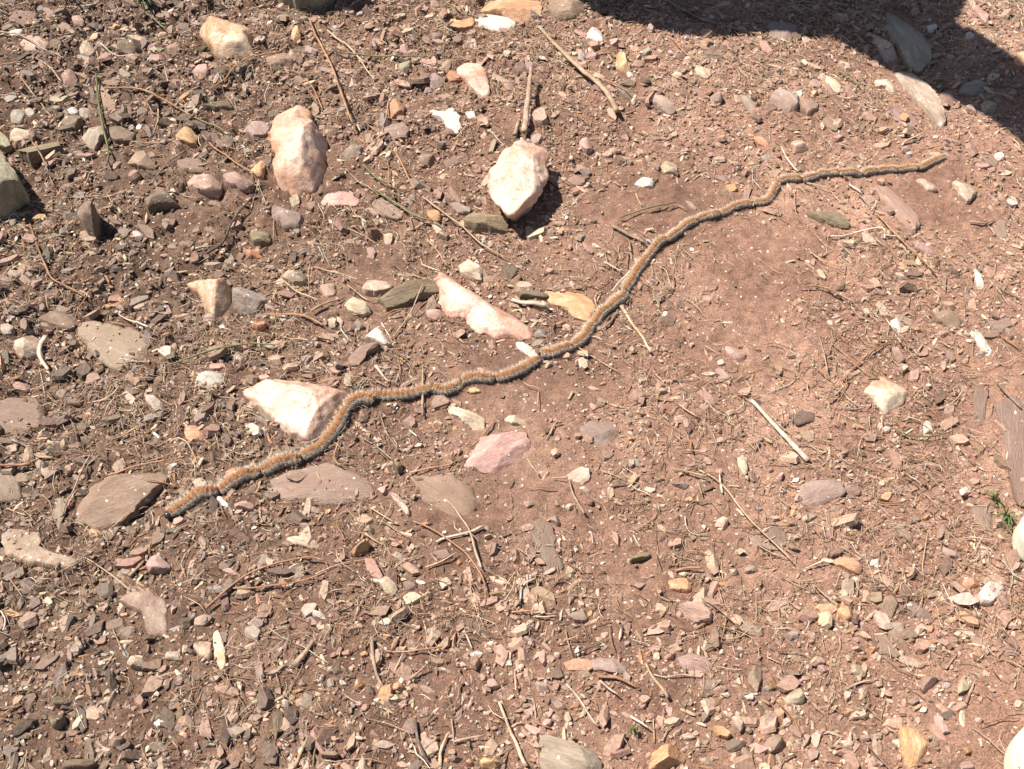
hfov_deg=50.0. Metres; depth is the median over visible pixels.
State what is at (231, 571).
stone
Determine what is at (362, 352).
stone
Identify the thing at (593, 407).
pebble
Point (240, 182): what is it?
stone
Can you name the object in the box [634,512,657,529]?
twig
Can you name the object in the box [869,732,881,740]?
pebble
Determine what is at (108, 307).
pebble
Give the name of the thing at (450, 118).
quartz stone
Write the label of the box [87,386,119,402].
dry stem
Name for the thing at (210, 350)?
green needle
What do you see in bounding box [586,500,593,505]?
pebble
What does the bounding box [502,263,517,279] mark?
pebble
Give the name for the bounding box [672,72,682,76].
pebble
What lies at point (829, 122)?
pebble
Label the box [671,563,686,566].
pebble
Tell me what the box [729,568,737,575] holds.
pebble
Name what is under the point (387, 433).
dry stem
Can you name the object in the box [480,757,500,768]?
pebble
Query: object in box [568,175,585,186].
pebble
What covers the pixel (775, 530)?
schist stone
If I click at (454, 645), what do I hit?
pebble
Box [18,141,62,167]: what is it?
stone
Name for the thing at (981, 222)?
twig
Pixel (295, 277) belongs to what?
pebble
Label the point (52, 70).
rootlet
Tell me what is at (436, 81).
pebble
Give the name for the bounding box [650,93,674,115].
stone
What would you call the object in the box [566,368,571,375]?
pebble
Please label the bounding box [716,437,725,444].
pebble
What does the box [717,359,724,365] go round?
quartz pebble
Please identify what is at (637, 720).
rootlet
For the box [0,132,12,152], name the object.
pebble
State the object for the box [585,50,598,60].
pebble
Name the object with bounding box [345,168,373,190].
dry stem
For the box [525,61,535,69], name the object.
pebble
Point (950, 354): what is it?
pebble
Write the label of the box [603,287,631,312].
caterpillar
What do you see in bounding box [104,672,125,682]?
pebble
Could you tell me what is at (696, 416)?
dry stem
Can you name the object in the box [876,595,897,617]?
pebble
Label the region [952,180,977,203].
stone
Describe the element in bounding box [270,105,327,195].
quartz stone
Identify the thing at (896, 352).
pebble
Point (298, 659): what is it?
twig
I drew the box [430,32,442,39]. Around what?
pebble
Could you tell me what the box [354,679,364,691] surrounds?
pebble
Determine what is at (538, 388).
dry straw litter
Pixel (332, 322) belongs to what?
pebble
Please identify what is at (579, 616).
pebble
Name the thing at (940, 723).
pebble
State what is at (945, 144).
pebble
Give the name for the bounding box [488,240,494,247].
pebble
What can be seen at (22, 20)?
stone
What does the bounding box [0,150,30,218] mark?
stone
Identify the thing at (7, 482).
schist stone
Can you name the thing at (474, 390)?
pebble
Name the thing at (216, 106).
stone
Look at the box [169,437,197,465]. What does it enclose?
dry stem
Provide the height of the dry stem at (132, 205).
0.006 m
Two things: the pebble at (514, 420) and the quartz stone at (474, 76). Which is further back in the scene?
the quartz stone at (474, 76)
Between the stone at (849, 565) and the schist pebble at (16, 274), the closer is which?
the stone at (849, 565)
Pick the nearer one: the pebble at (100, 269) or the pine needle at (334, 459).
the pine needle at (334, 459)
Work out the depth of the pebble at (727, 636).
0.77 m
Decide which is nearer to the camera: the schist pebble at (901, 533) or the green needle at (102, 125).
the schist pebble at (901, 533)
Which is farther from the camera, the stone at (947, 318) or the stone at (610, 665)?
the stone at (947, 318)
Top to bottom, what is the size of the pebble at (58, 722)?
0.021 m
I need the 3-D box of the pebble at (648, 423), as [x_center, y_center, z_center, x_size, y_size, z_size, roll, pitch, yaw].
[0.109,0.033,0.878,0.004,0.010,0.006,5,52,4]
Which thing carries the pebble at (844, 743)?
on the ground
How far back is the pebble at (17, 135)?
1.09 m
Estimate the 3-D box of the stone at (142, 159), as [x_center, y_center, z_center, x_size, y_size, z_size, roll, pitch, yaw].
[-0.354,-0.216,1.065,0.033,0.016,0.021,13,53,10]
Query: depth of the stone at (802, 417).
0.88 m
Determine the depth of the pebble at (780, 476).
0.84 m
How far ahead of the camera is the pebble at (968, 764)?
0.71 m
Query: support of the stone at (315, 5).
on the ground
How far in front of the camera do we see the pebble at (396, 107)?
1.11 m
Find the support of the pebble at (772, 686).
on the ground
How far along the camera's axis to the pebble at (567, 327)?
0.94 m
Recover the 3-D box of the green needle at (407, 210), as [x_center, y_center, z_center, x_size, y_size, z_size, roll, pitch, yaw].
[-0.097,-0.163,1.019,0.088,0.003,0.006,30,58,21]
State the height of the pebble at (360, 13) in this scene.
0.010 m
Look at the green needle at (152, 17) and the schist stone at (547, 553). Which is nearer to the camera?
the schist stone at (547, 553)
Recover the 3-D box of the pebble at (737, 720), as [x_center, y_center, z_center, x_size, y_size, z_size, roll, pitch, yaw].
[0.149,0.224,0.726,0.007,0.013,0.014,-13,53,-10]
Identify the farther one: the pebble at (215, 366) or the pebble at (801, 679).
the pebble at (215, 366)
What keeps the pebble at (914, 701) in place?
on the ground
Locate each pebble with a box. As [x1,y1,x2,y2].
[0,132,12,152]
[0,323,15,337]
[0,437,13,445]
[8,29,23,36]
[8,270,20,279]
[10,109,25,124]
[10,128,29,142]
[13,382,32,392]
[20,739,25,745]
[24,272,33,279]
[25,108,36,116]
[45,596,55,608]
[48,714,66,729]
[52,696,71,708]
[56,22,72,32]
[61,69,78,84]
[61,115,84,132]
[62,393,83,407]
[67,107,78,114]
[72,15,85,28]
[74,636,83,649]
[78,107,89,120]
[79,40,95,56]
[82,125,108,151]
[90,288,100,293]
[94,266,105,272]
[104,303,120,310]
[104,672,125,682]
[109,736,124,749]
[111,161,121,170]
[112,23,120,30]
[117,39,142,54]
[127,655,145,670]
[128,170,140,184]
[131,230,143,238]
[145,394,164,409]
[149,54,164,64]
[154,719,163,727]
[165,651,182,661]
[166,44,180,55]
[171,343,177,352]
[175,126,197,147]
[179,731,188,738]
[184,425,203,440]
[192,64,209,78]
[192,477,207,486]
[193,641,212,660]
[194,614,212,626]
[209,363,221,370]
[225,468,240,475]
[234,500,257,511]
[245,249,263,259]
[245,691,256,697]
[246,121,268,140]
[251,160,265,178]
[252,321,266,332]
[282,270,307,287]
[282,699,290,708]
[289,194,299,206]
[290,25,301,41]
[298,680,306,686]
[299,522,310,528]
[301,355,312,362]
[312,610,325,619]
[314,341,321,347]
[320,283,336,297]
[321,750,338,758]
[327,317,336,328]
[327,665,341,674]
[327,678,334,687]
[328,367,341,375]
[333,77,342,85]
[337,316,342,324]
[341,144,362,158]
[341,649,350,656]
[344,297,371,318]
[348,10,354,16]
[351,539,370,556]
[354,320,364,329]
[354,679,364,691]
[356,11,363,16]
[359,409,368,423]
[360,651,368,656]
[364,207,377,216]
[365,133,371,142]
[366,247,376,258]
[366,525,374,534]
[372,38,380,44]
[373,698,380,704]
[377,486,387,495]
[384,233,393,244]
[385,99,404,119]
[390,694,401,702]
[393,682,403,690]
[398,60,412,69]
[399,43,409,53]
[403,572,417,580]
[403,580,417,590]
[418,153,435,167]
[423,86,431,94]
[426,309,444,321]
[427,72,444,89]
[427,210,441,223]
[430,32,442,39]
[431,56,437,67]
[432,548,452,559]
[435,141,446,150]
[441,128,455,136]
[442,59,451,73]
[442,667,451,674]
[443,157,458,167]
[446,70,460,82]
[449,202,471,214]
[450,756,461,762]
[451,34,462,45]
[452,633,456,648]
[458,259,482,283]
[465,111,475,118]
[465,761,473,766]
[468,387,479,393]
[470,38,477,48]
[474,199,481,206]
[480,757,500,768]
[484,534,491,539]
[487,678,499,689]
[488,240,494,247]
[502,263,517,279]
[504,415,524,425]
[505,659,511,666]
[514,62,525,74]
[516,341,536,356]
[518,663,523,670]
[523,501,534,508]
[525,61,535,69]
[530,108,547,128]
[531,133,542,144]
[534,329,547,338]
[542,567,555,575]
[542,719,551,726]
[546,229,554,236]
[549,515,560,526]
[561,324,572,332]
[564,712,571,721]
[565,503,574,510]
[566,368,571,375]
[567,467,590,484]
[567,610,588,622]
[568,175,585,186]
[570,56,578,65]
[570,624,580,627]
[570,702,579,709]
[576,164,590,176]
[579,137,592,154]
[580,486,590,493]
[582,242,593,254]
[585,27,603,42]
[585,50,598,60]
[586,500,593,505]
[590,403,596,410]
[615,51,629,72]
[615,85,632,99]
[619,79,634,87]
[624,640,629,646]
[627,72,633,78]
[627,459,634,467]
[633,60,644,67]
[633,458,640,467]
[635,177,654,188]
[642,47,650,55]
[645,651,651,656]
[646,420,650,427]
[649,624,657,628]
[651,136,660,141]
[653,652,659,660]
[655,478,664,482]
[658,387,666,393]
[660,161,677,173]
[661,82,670,89]
[662,141,670,148]
[664,653,673,660]
[668,578,690,592]
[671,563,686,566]
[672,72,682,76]
[672,481,688,489]
[681,732,694,739]
[683,496,695,503]
[685,200,696,210]
[687,463,698,467]
[694,65,710,79]
[696,390,714,406]
[699,757,710,764]
[701,712,708,722]
[710,92,722,104]
[712,725,730,739]
[713,175,727,182]
[715,368,731,384]
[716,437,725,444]
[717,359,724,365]
[719,516,727,530]
[724,634,734,641]
[725,183,737,191]
[725,346,745,361]
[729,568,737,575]
[732,714,743,733]
[737,455,747,477]
[740,94,754,112]
[740,746,749,754]
[743,669,762,678]
[744,565,757,573]
[744,689,751,695]
[753,137,767,146]
[760,153,770,160]
[761,685,770,691]
[763,734,784,754]
[769,683,775,690]
[774,707,783,724]
[776,472,783,480]
[783,630,798,640]
[783,688,804,705]
[787,491,795,496]
[790,504,796,517]
[791,140,807,152]
[795,738,802,746]
[798,98,818,116]
[798,676,809,682]
[802,514,809,521]
[809,79,821,88]
[811,90,817,95]
[816,664,827,674]
[821,117,834,128]
[823,530,836,540]
[825,75,840,91]
[826,455,832,462]
[833,134,842,140]
[839,740,852,747]
[841,579,854,596]
[845,484,860,496]
[852,646,861,650]
[858,655,867,660]
[858,734,869,741]
[866,646,876,653]
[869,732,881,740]
[870,559,877,566]
[871,54,881,63]
[874,79,896,95]
[874,123,883,128]
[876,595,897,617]
[881,426,890,433]
[891,347,903,362]
[895,272,904,278]
[895,314,913,325]
[895,526,913,542]
[898,261,907,268]
[901,145,909,154]
[907,697,918,704]
[908,369,919,381]
[908,516,919,524]
[912,241,933,254]
[913,327,920,332]
[916,178,937,192]
[918,674,937,693]
[922,421,932,433]
[925,24,936,33]
[925,625,933,632]
[934,715,949,734]
[936,527,944,540]
[937,330,947,337]
[938,90,956,105]
[938,547,956,558]
[941,141,948,147]
[945,349,955,362]
[960,761,974,768]
[961,578,977,589]
[962,746,970,754]
[964,32,974,41]
[965,104,976,115]
[973,269,983,289]
[974,5,989,23]
[980,101,996,113]
[982,155,998,166]
[994,152,1003,160]
[994,220,1006,238]
[1003,648,1019,656]
[1013,51,1023,67]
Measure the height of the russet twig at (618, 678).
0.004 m
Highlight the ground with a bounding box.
[0,0,1023,768]
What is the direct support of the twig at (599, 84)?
on the ground
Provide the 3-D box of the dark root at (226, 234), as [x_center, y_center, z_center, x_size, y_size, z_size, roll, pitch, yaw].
[-0.257,-0.148,1.010,0.009,0.009,0.088,13,53,10]
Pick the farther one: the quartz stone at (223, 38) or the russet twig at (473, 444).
the quartz stone at (223, 38)
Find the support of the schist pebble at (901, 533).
on the ground
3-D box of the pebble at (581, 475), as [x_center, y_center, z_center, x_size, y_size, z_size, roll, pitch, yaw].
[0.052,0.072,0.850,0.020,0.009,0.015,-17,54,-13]
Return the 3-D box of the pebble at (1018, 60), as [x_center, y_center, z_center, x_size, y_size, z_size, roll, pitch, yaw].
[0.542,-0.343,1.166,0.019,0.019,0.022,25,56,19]
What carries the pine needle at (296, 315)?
on the ground
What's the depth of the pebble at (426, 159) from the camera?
1.06 m
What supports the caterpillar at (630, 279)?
on the ground
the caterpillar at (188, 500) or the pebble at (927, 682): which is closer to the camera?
the pebble at (927, 682)
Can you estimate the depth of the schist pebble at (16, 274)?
0.97 m
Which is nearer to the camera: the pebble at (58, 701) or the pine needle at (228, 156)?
the pebble at (58, 701)
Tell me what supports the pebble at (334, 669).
on the ground
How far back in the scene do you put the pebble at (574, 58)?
1.16 m
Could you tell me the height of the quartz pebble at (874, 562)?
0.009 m
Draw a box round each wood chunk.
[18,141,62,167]
[272,712,283,740]
[464,212,508,235]
[516,290,548,299]
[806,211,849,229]
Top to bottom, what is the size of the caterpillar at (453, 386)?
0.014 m
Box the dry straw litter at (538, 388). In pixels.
[0,0,1023,768]
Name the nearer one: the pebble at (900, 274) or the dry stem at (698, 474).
the dry stem at (698, 474)
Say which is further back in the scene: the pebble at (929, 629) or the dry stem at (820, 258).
the dry stem at (820, 258)
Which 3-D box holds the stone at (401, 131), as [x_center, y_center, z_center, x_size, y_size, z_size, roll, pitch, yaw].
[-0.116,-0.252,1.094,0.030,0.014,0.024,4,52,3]
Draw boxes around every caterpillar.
[163,481,220,518]
[216,462,260,494]
[258,447,301,475]
[299,403,351,460]
[340,386,376,409]
[370,380,432,402]
[430,378,464,395]
[459,369,494,385]
[493,354,540,381]
[537,339,573,360]
[570,321,595,348]
[588,302,611,326]
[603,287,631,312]
[619,252,652,294]
[644,234,667,256]
[665,225,683,241]
[677,215,699,231]
[695,207,720,221]
[719,198,754,215]
[754,181,782,205]
[776,173,801,184]
[801,171,820,182]
[816,167,840,177]
[840,166,861,177]
[860,165,878,176]
[878,164,897,175]
[897,163,918,172]
[917,153,947,171]
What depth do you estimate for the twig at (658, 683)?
0.74 m
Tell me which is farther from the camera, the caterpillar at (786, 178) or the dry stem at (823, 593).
the caterpillar at (786, 178)
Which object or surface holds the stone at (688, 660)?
on the ground
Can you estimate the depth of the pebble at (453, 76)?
1.14 m
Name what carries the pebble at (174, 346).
on the ground
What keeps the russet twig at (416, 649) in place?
on the ground
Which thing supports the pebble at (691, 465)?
on the ground
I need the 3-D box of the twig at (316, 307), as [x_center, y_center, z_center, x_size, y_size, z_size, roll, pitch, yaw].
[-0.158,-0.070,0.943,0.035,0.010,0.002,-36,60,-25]
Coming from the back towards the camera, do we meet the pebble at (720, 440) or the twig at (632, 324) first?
the twig at (632, 324)
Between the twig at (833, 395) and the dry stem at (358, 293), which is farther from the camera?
the dry stem at (358, 293)
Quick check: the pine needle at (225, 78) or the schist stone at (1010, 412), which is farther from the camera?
the pine needle at (225, 78)
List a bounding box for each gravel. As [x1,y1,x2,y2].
[0,0,1023,768]
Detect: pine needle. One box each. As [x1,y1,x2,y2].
[29,224,85,296]
[74,289,89,321]
[107,87,189,113]
[111,423,147,439]
[145,479,179,487]
[202,134,253,172]
[210,55,253,89]
[211,732,248,766]
[254,43,288,56]
[264,313,323,325]
[295,81,318,104]
[306,79,322,108]
[308,17,352,123]
[333,439,341,466]
[380,308,403,322]
[386,158,412,189]
[393,350,414,371]
[395,151,414,188]
[556,635,579,643]
[594,76,631,92]
[609,623,614,652]
[671,37,693,58]
[775,699,801,734]
[800,285,852,300]
[877,214,935,272]
[998,334,1021,350]
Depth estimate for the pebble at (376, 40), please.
1.19 m
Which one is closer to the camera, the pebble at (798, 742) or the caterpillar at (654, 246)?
the pebble at (798, 742)
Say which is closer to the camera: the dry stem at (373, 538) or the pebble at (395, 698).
the pebble at (395, 698)
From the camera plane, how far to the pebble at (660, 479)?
0.84 m
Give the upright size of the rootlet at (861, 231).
0.004 m
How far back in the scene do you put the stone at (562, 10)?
1.21 m
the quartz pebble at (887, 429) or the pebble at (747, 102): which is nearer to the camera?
the quartz pebble at (887, 429)
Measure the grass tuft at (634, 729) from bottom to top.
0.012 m
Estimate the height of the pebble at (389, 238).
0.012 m
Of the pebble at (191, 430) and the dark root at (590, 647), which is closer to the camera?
the dark root at (590, 647)
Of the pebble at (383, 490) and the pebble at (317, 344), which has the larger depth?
the pebble at (317, 344)
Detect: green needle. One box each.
[95,73,109,165]
[138,8,165,28]
[167,342,274,364]
[194,117,225,130]
[326,50,427,56]
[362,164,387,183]
[373,189,443,228]
[619,202,675,217]
[895,429,951,436]
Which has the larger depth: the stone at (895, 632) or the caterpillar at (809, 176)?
the caterpillar at (809, 176)
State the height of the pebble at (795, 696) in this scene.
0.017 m
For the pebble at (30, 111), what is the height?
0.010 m
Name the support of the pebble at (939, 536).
on the ground
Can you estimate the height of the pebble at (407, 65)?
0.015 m
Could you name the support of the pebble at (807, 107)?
on the ground
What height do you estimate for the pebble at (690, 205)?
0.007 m
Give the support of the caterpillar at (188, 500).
on the ground
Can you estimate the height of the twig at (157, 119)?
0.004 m
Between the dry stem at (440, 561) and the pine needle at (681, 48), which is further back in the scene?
the pine needle at (681, 48)
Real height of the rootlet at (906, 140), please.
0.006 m
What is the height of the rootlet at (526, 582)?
0.004 m
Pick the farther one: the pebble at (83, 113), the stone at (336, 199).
the pebble at (83, 113)
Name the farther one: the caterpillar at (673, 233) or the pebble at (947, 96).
the pebble at (947, 96)
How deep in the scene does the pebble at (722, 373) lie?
0.90 m
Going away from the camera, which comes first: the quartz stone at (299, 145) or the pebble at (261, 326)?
the pebble at (261, 326)
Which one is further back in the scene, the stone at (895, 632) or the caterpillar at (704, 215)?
the caterpillar at (704, 215)
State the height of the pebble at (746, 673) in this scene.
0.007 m
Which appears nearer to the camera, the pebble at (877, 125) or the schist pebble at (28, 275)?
the schist pebble at (28, 275)
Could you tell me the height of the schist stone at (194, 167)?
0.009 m
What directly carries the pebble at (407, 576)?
on the ground
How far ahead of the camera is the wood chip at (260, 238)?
1.00 m
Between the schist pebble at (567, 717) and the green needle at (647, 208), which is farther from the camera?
the green needle at (647, 208)
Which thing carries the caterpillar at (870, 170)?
on the ground
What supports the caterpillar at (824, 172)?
on the ground
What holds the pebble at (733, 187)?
on the ground
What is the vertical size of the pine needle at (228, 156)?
0.008 m
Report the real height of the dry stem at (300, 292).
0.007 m
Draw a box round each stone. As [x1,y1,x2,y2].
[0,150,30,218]
[0,397,46,436]
[0,473,22,503]
[0,529,76,571]
[9,10,37,25]
[13,336,43,360]
[20,35,49,51]
[38,309,76,331]
[62,759,98,768]
[75,473,169,531]
[77,200,101,239]
[77,321,148,371]
[94,85,114,110]
[106,126,136,145]
[119,589,167,637]
[128,150,155,170]
[144,191,180,214]
[145,555,171,574]
[176,157,205,173]
[187,174,222,197]
[187,278,231,316]
[196,371,223,389]
[199,16,254,56]
[202,101,234,111]
[213,630,227,669]
[222,568,240,575]
[223,171,254,193]
[232,287,267,317]
[243,379,348,441]
[264,53,293,66]
[267,462,373,506]
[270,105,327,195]
[271,205,303,231]
[278,0,335,12]
[286,536,318,548]
[321,191,359,207]
[348,342,380,366]
[362,280,392,296]
[363,328,390,347]
[370,576,397,594]
[372,197,402,220]
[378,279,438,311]
[381,123,409,139]
[389,492,410,517]
[409,474,476,518]
[429,108,460,135]
[434,272,531,339]
[445,17,474,32]
[448,406,484,430]
[457,63,490,99]
[464,431,530,474]
[475,14,515,31]
[480,0,541,23]
[487,140,548,221]
[528,519,563,571]
[539,734,602,768]
[544,291,596,321]
[548,0,584,20]
[580,420,617,445]
[590,658,625,673]
[648,744,682,768]
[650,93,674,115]
[676,652,713,673]
[679,601,712,623]
[702,44,726,60]
[766,21,797,40]
[767,523,787,547]
[770,89,799,112]
[787,410,814,426]
[798,479,845,505]
[833,557,862,574]
[836,604,852,621]
[863,376,908,414]
[870,32,896,62]
[875,185,920,235]
[875,635,899,657]
[883,11,931,74]
[885,621,904,644]
[890,107,917,130]
[894,71,945,129]
[898,655,924,668]
[898,726,927,768]
[903,601,932,619]
[933,309,961,329]
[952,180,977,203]
[958,80,988,97]
[969,330,991,355]
[970,504,992,530]
[971,386,988,422]
[977,581,1004,605]
[980,317,1011,332]
[994,396,1023,506]
[1003,727,1023,768]
[1011,516,1023,561]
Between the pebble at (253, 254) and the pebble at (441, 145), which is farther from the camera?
the pebble at (441, 145)
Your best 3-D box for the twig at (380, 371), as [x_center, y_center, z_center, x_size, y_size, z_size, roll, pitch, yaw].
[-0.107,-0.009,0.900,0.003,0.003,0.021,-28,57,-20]
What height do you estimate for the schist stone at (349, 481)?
0.012 m
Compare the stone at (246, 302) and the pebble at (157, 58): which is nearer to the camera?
the stone at (246, 302)
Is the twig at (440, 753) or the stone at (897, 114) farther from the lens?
the stone at (897, 114)
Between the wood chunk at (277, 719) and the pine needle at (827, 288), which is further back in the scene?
the pine needle at (827, 288)
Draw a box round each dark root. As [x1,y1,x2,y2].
[206,193,255,253]
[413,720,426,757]
[421,713,434,727]
[574,642,601,654]
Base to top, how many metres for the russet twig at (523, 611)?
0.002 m
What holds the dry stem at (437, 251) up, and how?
on the ground
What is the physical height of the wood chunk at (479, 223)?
0.022 m
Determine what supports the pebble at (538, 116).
on the ground
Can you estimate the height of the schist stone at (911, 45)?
0.015 m
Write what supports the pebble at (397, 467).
on the ground
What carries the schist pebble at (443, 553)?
on the ground
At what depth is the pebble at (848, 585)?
0.78 m
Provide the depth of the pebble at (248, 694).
0.73 m
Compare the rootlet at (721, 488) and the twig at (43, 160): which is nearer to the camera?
the rootlet at (721, 488)
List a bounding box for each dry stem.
[0,31,64,58]
[20,76,51,116]
[86,558,130,590]
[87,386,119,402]
[109,385,145,398]
[125,198,140,212]
[146,448,186,461]
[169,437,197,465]
[275,333,309,340]
[281,279,318,299]
[314,266,357,279]
[315,559,364,574]
[326,29,374,79]
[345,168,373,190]
[347,285,369,300]
[348,228,376,243]
[358,435,392,460]
[365,532,381,544]
[370,507,393,521]
[377,100,388,131]
[379,412,398,449]
[393,283,423,336]
[393,654,402,672]
[422,196,505,257]
[425,552,456,567]
[426,239,448,266]
[446,499,481,568]
[454,734,484,742]
[490,745,511,762]
[527,458,538,474]
[550,414,571,434]
[578,347,619,372]
[602,470,627,481]
[662,718,682,740]
[672,469,706,476]
[679,404,697,417]
[699,470,792,561]
[810,251,834,264]
[813,584,832,602]
[818,334,827,371]
[829,321,861,351]
[965,679,975,701]
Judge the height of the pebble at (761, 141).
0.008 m
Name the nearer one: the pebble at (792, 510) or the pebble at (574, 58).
the pebble at (792, 510)
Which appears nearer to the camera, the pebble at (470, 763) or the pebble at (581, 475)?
the pebble at (470, 763)
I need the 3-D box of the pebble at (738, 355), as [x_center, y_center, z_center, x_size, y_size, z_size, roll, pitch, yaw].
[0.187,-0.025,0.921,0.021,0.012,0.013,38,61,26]
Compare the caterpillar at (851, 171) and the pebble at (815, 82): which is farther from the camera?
the pebble at (815, 82)
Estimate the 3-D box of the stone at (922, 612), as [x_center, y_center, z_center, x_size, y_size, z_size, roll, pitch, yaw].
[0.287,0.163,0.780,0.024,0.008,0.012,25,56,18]
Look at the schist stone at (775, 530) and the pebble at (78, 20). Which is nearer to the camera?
the schist stone at (775, 530)
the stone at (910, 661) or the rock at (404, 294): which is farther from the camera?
the rock at (404, 294)
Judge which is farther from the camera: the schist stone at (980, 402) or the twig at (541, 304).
the twig at (541, 304)
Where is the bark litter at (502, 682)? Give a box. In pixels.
[0,0,1023,768]
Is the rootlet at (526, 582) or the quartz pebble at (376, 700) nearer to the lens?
the quartz pebble at (376, 700)
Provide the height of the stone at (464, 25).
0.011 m
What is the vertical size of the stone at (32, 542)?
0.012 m
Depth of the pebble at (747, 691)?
0.73 m
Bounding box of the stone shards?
[0,0,1023,768]
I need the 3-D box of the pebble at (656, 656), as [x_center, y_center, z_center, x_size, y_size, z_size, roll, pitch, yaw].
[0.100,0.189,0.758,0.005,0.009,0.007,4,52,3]
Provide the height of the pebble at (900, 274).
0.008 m
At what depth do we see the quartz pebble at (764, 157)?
1.07 m
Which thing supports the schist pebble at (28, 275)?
on the ground
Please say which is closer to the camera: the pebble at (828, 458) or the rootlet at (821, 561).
the rootlet at (821, 561)
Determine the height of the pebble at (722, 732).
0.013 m
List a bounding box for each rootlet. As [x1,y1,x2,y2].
[0,611,5,630]
[36,57,61,81]
[100,43,140,55]
[119,314,148,327]
[195,245,210,249]
[436,525,482,542]
[512,577,535,608]
[566,683,598,726]
[599,680,617,694]
[611,258,636,291]
[630,715,648,727]
[654,674,693,677]
[684,516,709,534]
[719,473,722,493]
[781,146,798,171]
[805,560,822,568]
[830,227,885,238]
[901,132,922,145]
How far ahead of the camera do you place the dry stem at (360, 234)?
1.01 m
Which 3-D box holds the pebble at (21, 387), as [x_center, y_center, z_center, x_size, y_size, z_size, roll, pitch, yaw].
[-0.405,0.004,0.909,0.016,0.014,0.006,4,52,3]
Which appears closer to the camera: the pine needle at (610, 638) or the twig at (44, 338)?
the pine needle at (610, 638)
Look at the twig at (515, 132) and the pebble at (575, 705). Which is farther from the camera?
the twig at (515, 132)
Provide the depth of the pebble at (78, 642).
0.75 m
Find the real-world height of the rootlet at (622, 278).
0.005 m
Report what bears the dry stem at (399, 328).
on the ground
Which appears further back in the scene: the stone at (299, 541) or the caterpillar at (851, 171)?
the caterpillar at (851, 171)
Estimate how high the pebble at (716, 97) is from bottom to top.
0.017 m
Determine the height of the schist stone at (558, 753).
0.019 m
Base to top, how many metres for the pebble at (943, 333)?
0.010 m
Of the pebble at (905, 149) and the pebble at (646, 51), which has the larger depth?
the pebble at (646, 51)
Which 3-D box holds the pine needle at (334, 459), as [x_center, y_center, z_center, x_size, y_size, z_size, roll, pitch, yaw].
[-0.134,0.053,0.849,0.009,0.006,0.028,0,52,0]
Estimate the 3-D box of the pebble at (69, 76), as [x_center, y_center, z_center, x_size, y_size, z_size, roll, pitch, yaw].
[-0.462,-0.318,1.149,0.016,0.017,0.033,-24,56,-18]
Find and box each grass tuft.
[627,726,638,736]
[987,490,1002,506]
[991,506,1016,535]
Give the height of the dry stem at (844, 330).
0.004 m
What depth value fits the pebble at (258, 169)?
1.05 m
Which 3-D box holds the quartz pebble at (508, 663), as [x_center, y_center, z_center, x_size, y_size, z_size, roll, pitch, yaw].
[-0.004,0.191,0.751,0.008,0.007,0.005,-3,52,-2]
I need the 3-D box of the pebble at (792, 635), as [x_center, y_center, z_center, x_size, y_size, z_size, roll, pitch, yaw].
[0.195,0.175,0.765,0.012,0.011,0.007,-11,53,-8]
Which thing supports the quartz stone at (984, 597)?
on the ground
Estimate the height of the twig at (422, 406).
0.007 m
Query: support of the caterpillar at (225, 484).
on the ground
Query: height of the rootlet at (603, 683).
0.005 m
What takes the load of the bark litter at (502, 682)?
on the ground
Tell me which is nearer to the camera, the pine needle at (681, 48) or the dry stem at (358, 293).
the dry stem at (358, 293)
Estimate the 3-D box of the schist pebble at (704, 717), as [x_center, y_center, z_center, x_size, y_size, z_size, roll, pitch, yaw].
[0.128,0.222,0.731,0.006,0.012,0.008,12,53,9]
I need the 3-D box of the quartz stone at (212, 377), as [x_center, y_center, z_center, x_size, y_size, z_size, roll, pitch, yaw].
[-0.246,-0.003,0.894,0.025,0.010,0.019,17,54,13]
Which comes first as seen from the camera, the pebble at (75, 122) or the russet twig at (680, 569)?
the russet twig at (680, 569)
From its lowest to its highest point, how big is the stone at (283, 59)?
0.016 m
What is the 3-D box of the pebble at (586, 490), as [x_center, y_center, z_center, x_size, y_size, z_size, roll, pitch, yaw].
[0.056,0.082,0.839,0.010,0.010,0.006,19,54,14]
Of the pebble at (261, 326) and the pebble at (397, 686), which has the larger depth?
the pebble at (261, 326)
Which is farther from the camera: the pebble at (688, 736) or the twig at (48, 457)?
the twig at (48, 457)
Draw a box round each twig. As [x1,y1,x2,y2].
[0,462,30,465]
[12,439,52,458]
[32,142,53,186]
[37,335,49,370]
[48,455,90,520]
[59,561,80,571]
[106,459,165,476]
[128,559,144,576]
[150,150,184,181]
[153,102,158,134]
[205,556,324,608]
[231,572,323,588]
[291,640,314,667]
[293,738,307,766]
[311,297,345,311]
[312,747,315,766]
[370,638,383,686]
[374,364,388,381]
[385,646,441,651]
[409,664,425,680]
[410,456,463,472]
[413,520,485,601]
[421,365,423,415]
[424,736,437,748]
[438,734,448,765]
[446,684,459,710]
[451,719,454,744]
[471,420,494,446]
[498,701,527,766]
[511,298,546,307]
[512,120,519,135]
[512,610,538,612]
[516,721,550,728]
[521,66,532,132]
[538,25,619,112]
[568,481,584,513]
[597,674,638,688]
[598,309,618,330]
[612,224,645,243]
[620,305,651,352]
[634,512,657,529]
[645,662,669,697]
[651,263,673,298]
[675,566,702,570]
[750,399,809,461]
[779,754,795,767]
[827,380,849,398]
[842,341,890,380]
[846,679,878,688]
[970,219,994,223]
[995,381,1021,408]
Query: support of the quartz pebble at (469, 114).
on the ground

